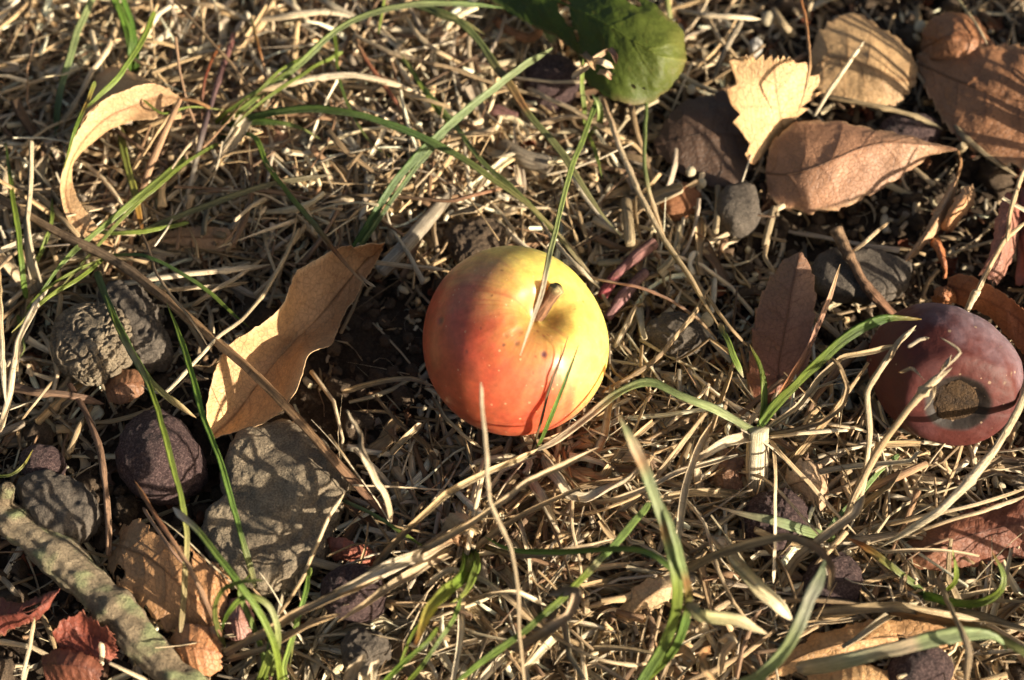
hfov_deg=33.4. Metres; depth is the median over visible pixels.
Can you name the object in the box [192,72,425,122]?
dry straw
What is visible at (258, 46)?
dry straw
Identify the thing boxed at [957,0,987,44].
dry straw
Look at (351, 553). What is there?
brown scrap
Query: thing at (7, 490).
branch stub
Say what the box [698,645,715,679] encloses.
dry straw
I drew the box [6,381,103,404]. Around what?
dry straw
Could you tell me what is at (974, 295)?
dry straw
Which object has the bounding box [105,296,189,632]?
grass shoot
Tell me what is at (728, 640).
dry straw
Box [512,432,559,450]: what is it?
dry straw
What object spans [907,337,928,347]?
dry straw
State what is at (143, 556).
crisp leaf
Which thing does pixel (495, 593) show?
dry straw
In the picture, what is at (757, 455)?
sprouting grass
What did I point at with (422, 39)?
dry straw
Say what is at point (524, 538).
dry straw
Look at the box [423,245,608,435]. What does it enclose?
apple
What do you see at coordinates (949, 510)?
dry straw
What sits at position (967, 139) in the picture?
dry straw
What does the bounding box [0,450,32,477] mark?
grass shoot
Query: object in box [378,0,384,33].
grass shoot
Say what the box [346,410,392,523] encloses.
dry straw
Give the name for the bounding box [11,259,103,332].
grass shoot
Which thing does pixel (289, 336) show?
tan leaf
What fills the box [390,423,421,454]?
dry straw
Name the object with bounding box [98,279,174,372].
wrinkled stone
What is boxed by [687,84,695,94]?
round seed
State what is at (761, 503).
purple nut
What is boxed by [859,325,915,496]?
dry straw
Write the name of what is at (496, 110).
wood chip
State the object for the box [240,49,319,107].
grass shoot
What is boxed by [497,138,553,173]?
wood chip
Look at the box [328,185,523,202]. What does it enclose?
dry straw
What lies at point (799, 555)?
dry straw
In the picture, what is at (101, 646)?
dry straw
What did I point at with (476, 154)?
grass shoot
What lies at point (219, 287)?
dry straw
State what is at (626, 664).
dry straw
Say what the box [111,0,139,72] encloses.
paired grass
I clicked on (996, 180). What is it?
soil clods
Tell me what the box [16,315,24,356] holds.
grass shoot
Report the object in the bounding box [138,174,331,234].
grass shoot
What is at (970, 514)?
dry straw
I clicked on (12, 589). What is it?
dry straw
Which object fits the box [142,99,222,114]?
grass shoot
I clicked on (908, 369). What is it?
dry straw
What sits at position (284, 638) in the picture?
dry straw
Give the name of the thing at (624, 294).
red twig
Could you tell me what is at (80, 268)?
grass shoot
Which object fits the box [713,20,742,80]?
dry straw
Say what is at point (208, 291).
grass shoot
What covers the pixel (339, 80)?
grass shoot
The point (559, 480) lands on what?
dry straw
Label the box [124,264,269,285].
dry straw
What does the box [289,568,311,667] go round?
grass shoot
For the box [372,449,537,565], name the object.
dry straw
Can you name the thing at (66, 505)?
grey stone
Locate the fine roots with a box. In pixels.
[0,0,1023,679]
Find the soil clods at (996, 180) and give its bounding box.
[0,0,1023,679]
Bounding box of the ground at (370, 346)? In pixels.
[0,0,1023,679]
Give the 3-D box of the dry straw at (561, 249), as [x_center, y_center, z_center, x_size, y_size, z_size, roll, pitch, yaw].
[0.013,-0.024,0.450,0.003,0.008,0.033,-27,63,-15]
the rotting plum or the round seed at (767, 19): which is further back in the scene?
the round seed at (767, 19)
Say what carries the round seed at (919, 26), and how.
on the soil clods at (996, 180)
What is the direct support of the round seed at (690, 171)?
on the shadow leaf at (703, 134)
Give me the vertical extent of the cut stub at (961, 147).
0.004 m
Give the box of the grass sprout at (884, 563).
[846,537,1006,607]
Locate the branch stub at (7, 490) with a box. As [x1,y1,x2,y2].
[0,481,14,505]
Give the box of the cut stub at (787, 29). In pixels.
[770,7,795,37]
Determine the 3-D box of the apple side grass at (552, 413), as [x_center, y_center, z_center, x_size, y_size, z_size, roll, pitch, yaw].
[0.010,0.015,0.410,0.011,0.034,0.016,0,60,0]
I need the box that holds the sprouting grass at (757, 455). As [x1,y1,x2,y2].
[536,264,921,582]
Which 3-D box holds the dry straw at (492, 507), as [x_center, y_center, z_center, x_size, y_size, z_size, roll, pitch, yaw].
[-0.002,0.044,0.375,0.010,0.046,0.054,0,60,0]
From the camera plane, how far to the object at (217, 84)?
0.47 m
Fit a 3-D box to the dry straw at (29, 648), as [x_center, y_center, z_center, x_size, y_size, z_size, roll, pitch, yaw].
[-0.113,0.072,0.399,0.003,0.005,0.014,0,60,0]
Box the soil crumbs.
[0,0,1023,679]
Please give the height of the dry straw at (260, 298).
0.006 m
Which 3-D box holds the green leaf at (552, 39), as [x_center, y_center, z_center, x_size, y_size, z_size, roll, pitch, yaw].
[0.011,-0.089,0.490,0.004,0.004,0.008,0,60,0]
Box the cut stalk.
[376,181,462,275]
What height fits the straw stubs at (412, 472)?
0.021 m
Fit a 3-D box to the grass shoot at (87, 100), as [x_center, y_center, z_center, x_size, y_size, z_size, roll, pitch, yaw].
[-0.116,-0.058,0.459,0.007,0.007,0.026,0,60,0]
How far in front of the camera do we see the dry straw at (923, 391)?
0.40 m
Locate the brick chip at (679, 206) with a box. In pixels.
[659,182,701,221]
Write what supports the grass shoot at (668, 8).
on the fallen straw at (348, 144)
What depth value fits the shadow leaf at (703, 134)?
0.48 m
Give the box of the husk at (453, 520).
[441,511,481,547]
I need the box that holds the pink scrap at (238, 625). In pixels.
[223,597,254,640]
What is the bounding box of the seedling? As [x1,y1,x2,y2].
[580,59,603,180]
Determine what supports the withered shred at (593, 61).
on the green leaf at (645, 40)
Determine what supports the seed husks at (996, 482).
on the fallen straw at (348, 144)
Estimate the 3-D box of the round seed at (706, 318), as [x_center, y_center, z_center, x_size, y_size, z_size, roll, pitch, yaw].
[0.051,-0.005,0.447,0.004,0.003,0.004,0,60,0]
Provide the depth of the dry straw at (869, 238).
0.45 m
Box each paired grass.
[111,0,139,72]
[352,47,553,246]
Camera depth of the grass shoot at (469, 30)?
0.46 m
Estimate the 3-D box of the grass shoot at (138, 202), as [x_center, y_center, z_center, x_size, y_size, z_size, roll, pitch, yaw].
[-0.100,-0.035,0.456,0.004,0.010,0.063,35,66,18]
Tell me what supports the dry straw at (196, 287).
on the fallen straw at (348, 144)
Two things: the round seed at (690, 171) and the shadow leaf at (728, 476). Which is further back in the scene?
the round seed at (690, 171)
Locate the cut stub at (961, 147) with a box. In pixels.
[954,142,967,154]
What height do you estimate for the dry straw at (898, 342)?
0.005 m
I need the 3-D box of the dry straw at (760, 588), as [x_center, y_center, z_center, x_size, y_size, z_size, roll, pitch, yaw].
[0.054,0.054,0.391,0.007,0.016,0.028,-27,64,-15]
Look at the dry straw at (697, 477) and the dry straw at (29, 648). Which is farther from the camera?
the dry straw at (697, 477)
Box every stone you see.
[15,469,101,543]
[50,302,132,386]
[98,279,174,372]
[716,182,760,238]
[748,36,762,57]
[811,247,911,305]
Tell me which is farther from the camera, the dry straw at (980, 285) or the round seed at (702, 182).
the round seed at (702, 182)
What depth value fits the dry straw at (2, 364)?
0.42 m
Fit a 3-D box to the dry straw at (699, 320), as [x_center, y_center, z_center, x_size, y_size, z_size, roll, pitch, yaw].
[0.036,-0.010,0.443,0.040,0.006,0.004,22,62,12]
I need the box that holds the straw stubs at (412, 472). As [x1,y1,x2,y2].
[0,0,1021,679]
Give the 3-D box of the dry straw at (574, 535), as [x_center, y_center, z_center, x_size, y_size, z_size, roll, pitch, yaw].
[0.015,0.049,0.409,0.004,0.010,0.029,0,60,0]
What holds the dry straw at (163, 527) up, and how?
on the leaf corner
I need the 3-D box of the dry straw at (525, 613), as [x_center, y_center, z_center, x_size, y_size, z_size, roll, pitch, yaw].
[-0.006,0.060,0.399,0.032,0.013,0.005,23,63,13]
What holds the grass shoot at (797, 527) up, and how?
on the fallen straw at (348, 144)
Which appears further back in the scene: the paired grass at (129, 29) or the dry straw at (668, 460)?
the paired grass at (129, 29)
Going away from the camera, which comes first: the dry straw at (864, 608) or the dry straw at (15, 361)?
the dry straw at (864, 608)
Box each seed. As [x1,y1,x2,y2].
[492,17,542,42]
[686,166,695,176]
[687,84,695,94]
[698,178,706,188]
[700,312,713,326]
[761,11,774,26]
[914,20,925,32]
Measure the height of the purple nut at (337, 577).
0.014 m
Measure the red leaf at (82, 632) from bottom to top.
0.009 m
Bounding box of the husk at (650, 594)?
[617,575,671,623]
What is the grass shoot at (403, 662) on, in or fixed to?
on the fallen straw at (348, 144)
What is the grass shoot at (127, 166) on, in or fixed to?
on the fallen straw at (348, 144)
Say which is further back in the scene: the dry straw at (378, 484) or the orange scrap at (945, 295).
the orange scrap at (945, 295)
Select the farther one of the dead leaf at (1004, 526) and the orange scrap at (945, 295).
the orange scrap at (945, 295)
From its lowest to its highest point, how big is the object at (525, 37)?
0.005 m
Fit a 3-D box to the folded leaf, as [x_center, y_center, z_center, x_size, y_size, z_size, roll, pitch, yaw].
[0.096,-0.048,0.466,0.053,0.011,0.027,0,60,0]
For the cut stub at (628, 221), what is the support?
on the fallen straw at (348, 144)
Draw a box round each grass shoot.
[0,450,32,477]
[5,142,27,299]
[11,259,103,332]
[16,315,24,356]
[26,258,100,308]
[36,199,53,261]
[54,0,94,134]
[64,81,95,167]
[64,143,218,283]
[75,11,155,116]
[87,221,188,234]
[94,271,195,417]
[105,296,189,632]
[113,253,249,327]
[118,126,142,228]
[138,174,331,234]
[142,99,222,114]
[167,304,256,588]
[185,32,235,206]
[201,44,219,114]
[225,51,342,135]
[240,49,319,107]
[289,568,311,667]
[333,28,389,156]
[342,499,422,545]
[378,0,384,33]
[383,626,439,679]
[399,569,454,661]
[401,53,598,283]
[402,55,461,129]
[406,598,461,679]
[416,6,619,233]
[425,8,484,34]
[457,501,650,679]
[520,97,598,355]
[642,103,664,234]
[665,0,672,19]
[713,505,834,541]
[717,323,743,377]
[735,560,825,679]
[796,627,1006,674]
[827,454,899,527]
[887,610,1023,656]
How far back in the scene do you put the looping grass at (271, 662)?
0.39 m
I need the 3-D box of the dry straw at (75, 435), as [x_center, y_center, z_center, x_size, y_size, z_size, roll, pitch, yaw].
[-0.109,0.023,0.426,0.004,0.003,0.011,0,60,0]
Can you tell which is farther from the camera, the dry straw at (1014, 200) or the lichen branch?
the dry straw at (1014, 200)
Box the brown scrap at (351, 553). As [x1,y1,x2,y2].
[327,537,375,566]
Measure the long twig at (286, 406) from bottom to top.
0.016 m
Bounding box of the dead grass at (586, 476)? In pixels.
[0,0,1023,679]
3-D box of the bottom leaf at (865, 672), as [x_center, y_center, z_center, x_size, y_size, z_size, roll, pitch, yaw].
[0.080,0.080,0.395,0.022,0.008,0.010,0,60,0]
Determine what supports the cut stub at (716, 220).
on the fallen straw at (348, 144)
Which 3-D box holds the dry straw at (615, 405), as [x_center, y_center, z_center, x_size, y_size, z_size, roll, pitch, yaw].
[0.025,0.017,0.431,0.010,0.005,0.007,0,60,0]
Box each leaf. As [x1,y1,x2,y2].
[0,589,59,635]
[42,647,103,679]
[52,609,118,661]
[60,66,210,246]
[104,369,143,404]
[107,518,230,631]
[156,226,236,251]
[168,623,222,676]
[206,242,384,437]
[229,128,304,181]
[490,0,686,104]
[543,31,556,44]
[654,90,754,187]
[707,448,745,507]
[726,54,821,164]
[746,252,816,403]
[765,120,962,214]
[769,618,962,677]
[784,458,828,512]
[807,664,889,679]
[810,12,917,109]
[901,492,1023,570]
[904,176,958,260]
[916,42,1023,168]
[920,12,994,59]
[947,274,1023,353]
[978,192,1021,284]
[1015,187,1023,285]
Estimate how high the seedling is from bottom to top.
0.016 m
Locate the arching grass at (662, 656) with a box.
[484,413,767,679]
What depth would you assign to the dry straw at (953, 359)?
0.40 m
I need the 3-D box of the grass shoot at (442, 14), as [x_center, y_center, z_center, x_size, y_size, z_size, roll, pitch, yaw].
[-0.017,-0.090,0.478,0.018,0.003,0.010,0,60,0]
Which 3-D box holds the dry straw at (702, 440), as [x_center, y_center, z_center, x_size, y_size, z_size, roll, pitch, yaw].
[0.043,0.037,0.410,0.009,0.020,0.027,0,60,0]
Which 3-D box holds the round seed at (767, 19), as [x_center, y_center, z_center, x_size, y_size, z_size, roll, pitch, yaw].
[0.075,-0.094,0.497,0.004,0.004,0.005,0,60,0]
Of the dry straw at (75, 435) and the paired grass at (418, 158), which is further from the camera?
the paired grass at (418, 158)
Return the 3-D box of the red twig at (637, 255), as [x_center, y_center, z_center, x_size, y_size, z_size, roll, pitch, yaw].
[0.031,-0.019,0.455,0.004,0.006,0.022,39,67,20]
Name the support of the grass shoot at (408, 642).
on the fallen straw at (348, 144)
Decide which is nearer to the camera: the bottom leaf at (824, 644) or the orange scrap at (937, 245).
the bottom leaf at (824, 644)
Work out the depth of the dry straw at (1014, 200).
0.45 m
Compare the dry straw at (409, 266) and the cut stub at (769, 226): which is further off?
the cut stub at (769, 226)
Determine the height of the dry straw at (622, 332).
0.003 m
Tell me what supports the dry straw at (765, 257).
on the fallen straw at (348, 144)
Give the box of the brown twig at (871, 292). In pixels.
[829,226,896,314]
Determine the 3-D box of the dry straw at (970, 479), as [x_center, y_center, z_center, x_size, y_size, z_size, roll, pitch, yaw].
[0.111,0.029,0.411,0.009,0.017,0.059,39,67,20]
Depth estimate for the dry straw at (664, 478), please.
0.41 m
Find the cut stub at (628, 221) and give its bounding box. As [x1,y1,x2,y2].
[620,198,634,247]
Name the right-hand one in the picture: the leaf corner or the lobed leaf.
the lobed leaf
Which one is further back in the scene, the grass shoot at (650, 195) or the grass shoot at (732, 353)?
the grass shoot at (650, 195)
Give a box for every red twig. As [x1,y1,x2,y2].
[597,238,657,299]
[604,268,648,320]
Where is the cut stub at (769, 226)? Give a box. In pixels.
[761,205,778,245]
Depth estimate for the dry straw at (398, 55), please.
0.48 m
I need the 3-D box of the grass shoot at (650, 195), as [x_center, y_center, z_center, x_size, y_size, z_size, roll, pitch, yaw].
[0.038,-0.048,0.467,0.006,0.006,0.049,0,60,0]
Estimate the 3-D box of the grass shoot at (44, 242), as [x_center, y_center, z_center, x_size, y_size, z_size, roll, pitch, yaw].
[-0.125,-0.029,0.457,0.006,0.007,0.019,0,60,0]
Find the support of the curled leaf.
on the fallen straw at (348, 144)
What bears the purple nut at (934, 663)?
on the fallen straw at (348, 144)
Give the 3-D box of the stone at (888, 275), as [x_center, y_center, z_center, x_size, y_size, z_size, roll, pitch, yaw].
[0.093,-0.017,0.455,0.027,0.009,0.016,0,60,0]
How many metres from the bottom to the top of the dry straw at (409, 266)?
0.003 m
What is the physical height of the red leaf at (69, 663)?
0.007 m
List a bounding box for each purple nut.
[19,443,66,475]
[115,408,208,505]
[320,563,386,624]
[523,54,579,112]
[739,487,809,563]
[800,551,863,614]
[878,113,942,142]
[887,647,953,679]
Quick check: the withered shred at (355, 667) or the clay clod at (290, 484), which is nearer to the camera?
the withered shred at (355, 667)
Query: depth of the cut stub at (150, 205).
0.46 m
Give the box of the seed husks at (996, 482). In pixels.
[0,0,1005,677]
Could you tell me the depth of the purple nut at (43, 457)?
0.42 m
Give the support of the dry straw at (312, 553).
on the fallen straw at (348, 144)
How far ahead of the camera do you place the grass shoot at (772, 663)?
0.36 m
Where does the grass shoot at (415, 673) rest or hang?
on the fallen straw at (348, 144)
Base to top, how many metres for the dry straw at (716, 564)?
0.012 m
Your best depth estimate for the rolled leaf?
0.46 m
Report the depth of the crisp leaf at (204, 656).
0.40 m
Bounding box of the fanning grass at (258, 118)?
[23,0,596,315]
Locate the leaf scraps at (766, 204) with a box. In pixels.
[0,0,1023,679]
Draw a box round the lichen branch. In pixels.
[0,484,208,679]
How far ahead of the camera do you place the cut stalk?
0.46 m
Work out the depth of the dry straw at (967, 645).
0.37 m
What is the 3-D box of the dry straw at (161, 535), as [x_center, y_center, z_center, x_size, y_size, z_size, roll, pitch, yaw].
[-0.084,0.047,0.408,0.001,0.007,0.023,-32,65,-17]
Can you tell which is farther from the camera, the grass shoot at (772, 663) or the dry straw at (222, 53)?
the dry straw at (222, 53)
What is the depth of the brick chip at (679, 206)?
0.47 m
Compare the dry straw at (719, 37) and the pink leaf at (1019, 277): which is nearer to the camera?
the pink leaf at (1019, 277)
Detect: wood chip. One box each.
[484,101,517,121]
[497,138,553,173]
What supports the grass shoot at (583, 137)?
on the fallen straw at (348, 144)
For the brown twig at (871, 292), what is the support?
on the stone at (888, 275)
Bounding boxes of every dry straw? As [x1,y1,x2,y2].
[0,270,6,408]
[0,290,47,431]
[1,576,19,596]
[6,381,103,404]
[21,617,34,679]
[22,380,52,419]
[51,17,119,134]
[67,417,84,453]
[98,642,104,665]
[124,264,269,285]
[134,480,222,636]
[141,228,299,393]
[141,234,211,351]
[142,507,182,563]
[144,4,188,42]
[162,282,248,291]
[173,0,305,104]
[191,258,262,306]
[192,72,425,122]
[223,577,380,655]
[226,613,341,661]
[250,17,267,100]
[253,8,350,22]
[263,234,280,288]
[278,491,345,614]
[282,0,309,20]
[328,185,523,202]
[342,376,432,393]
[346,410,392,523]
[352,33,538,96]
[355,42,417,130]
[366,447,598,570]
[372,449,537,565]
[375,260,448,270]
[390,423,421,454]
[405,17,464,64]
[424,567,541,627]
[431,397,482,448]
[464,589,545,605]
[480,382,525,679]
[510,586,581,651]
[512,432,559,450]
[516,507,531,589]
[523,474,561,536]
[527,87,641,154]
[535,216,599,287]
[541,453,654,501]
[550,633,682,666]
[552,454,661,516]
[570,486,583,607]
[574,454,738,507]
[579,273,717,339]
[591,397,631,423]
[601,97,718,325]
[602,284,711,392]
[614,305,635,347]
[616,403,714,514]
[676,8,760,20]
[676,424,710,542]
[686,532,834,590]
[687,499,745,616]
[693,462,702,500]
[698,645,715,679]
[705,293,747,346]
[707,18,736,57]
[707,398,714,425]
[711,535,792,620]
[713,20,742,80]
[717,633,736,675]
[762,244,774,272]
[776,495,864,590]
[795,0,811,119]
[812,42,863,117]
[813,602,978,620]
[818,94,941,128]
[840,368,951,531]
[852,222,888,251]
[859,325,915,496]
[878,380,1023,548]
[886,488,1023,525]
[888,330,914,360]
[899,367,923,379]
[902,496,1023,537]
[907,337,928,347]
[916,72,1017,176]
[924,385,935,409]
[933,577,972,679]
[936,337,961,376]
[940,355,951,370]
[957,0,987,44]
[964,289,980,311]
[976,222,1023,290]
[1005,166,1023,241]
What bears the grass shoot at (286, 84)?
on the fallen straw at (348, 144)
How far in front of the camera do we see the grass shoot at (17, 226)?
0.45 m
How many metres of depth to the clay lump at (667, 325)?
0.44 m
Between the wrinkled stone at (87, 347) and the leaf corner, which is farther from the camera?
the wrinkled stone at (87, 347)
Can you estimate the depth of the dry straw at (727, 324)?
0.43 m
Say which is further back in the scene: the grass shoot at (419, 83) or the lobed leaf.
the grass shoot at (419, 83)
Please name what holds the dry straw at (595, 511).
on the fallen straw at (348, 144)
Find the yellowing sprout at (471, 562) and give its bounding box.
[321,534,614,645]
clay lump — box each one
[340,627,392,668]
[440,215,505,263]
[645,311,704,358]
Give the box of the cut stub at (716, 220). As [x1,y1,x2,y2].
[712,185,721,233]
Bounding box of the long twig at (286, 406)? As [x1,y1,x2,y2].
[0,194,415,538]
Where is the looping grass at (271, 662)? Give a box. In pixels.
[173,507,310,679]
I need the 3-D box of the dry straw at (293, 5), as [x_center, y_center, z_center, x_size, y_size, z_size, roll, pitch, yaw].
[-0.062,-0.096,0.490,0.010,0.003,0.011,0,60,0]
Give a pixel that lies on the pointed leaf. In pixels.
(785, 317)
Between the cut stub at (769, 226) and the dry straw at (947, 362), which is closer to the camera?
the dry straw at (947, 362)
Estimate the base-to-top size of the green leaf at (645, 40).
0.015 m
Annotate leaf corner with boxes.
[209,626,222,648]
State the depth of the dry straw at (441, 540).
0.39 m
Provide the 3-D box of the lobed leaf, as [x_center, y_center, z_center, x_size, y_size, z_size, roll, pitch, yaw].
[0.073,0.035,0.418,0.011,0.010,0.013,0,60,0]
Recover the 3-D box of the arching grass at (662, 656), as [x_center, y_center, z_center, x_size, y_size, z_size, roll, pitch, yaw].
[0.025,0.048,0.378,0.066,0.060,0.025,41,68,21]
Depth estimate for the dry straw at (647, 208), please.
0.45 m
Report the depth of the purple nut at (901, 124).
0.48 m
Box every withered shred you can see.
[342,653,379,679]
[571,47,617,79]
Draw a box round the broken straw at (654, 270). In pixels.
[0,0,1023,679]
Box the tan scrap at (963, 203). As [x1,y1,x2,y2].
[940,184,975,232]
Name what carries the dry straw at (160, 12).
on the fallen straw at (348, 144)
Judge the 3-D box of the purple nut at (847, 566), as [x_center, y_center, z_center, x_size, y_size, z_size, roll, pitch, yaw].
[0.076,0.059,0.409,0.015,0.013,0.017,0,60,0]
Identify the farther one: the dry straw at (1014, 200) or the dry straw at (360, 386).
the dry straw at (1014, 200)
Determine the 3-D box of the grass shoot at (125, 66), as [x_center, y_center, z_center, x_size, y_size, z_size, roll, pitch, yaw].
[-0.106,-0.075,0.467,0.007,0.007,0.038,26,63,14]
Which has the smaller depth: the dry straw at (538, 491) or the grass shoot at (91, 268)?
the dry straw at (538, 491)
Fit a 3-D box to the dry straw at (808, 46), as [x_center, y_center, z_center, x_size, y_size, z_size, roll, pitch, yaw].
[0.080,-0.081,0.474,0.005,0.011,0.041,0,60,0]
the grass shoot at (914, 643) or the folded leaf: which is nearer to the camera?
the grass shoot at (914, 643)
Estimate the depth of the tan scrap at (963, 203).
0.46 m
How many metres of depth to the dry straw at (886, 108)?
0.47 m
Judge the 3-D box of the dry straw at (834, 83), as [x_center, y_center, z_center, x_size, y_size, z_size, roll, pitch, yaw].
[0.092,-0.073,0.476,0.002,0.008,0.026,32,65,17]
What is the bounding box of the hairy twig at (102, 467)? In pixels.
[67,382,111,555]
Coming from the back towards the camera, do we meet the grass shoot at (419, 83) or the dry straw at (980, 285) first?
the grass shoot at (419, 83)
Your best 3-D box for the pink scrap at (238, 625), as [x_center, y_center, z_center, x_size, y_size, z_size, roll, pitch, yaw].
[-0.065,0.066,0.405,0.008,0.005,0.010,0,60,0]
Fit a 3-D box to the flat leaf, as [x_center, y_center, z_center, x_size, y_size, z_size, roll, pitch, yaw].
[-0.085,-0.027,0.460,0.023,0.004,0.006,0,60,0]
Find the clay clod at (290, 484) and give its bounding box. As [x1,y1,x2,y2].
[201,419,349,597]
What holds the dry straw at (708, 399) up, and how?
on the fallen straw at (348, 144)
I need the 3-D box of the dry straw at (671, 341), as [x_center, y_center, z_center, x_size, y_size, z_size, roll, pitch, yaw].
[0.040,0.000,0.436,0.006,0.007,0.044,38,67,20]
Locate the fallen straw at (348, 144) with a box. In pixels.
[0,0,1023,679]
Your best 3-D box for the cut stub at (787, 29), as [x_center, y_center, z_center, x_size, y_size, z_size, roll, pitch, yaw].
[0.079,-0.093,0.497,0.007,0.005,0.009,0,60,0]
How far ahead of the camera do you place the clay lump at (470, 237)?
0.46 m
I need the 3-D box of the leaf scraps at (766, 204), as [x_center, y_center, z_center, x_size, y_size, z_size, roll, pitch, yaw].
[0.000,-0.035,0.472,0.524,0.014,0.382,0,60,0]
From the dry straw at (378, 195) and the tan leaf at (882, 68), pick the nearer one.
the dry straw at (378, 195)
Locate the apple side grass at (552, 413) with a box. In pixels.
[531,338,578,452]
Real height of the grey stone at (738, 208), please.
0.012 m
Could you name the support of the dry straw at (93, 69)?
on the fallen straw at (348, 144)
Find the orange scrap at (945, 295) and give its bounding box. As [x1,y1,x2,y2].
[931,286,955,304]
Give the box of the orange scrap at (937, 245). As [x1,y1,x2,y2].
[930,235,947,279]
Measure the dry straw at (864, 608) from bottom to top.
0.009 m
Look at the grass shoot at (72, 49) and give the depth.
0.48 m
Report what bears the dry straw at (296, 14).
on the fallen straw at (348, 144)
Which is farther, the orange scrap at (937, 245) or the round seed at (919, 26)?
the round seed at (919, 26)
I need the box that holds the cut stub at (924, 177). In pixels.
[912,167,935,186]
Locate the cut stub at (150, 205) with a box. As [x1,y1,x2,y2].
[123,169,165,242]
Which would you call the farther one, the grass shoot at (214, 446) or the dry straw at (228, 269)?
the dry straw at (228, 269)
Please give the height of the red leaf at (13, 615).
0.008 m
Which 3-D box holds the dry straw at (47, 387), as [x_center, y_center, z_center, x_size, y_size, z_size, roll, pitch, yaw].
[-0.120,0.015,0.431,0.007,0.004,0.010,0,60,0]
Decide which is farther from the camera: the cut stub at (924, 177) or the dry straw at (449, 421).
the cut stub at (924, 177)
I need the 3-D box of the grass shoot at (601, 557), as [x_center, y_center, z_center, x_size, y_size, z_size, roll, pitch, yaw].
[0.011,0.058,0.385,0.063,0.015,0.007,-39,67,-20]
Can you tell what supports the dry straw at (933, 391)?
on the rotting plum
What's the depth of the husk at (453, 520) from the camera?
0.41 m
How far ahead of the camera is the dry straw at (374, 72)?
0.48 m
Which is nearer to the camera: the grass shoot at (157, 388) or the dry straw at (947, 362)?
the dry straw at (947, 362)
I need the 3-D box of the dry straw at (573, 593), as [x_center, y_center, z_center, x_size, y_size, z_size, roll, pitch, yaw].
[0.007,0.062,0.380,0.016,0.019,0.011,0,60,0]
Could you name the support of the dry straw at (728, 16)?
on the fallen straw at (348, 144)
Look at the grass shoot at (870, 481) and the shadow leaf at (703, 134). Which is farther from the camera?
the shadow leaf at (703, 134)
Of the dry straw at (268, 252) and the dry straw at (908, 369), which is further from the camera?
the dry straw at (268, 252)
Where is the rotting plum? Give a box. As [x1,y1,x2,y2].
[867,303,1023,445]

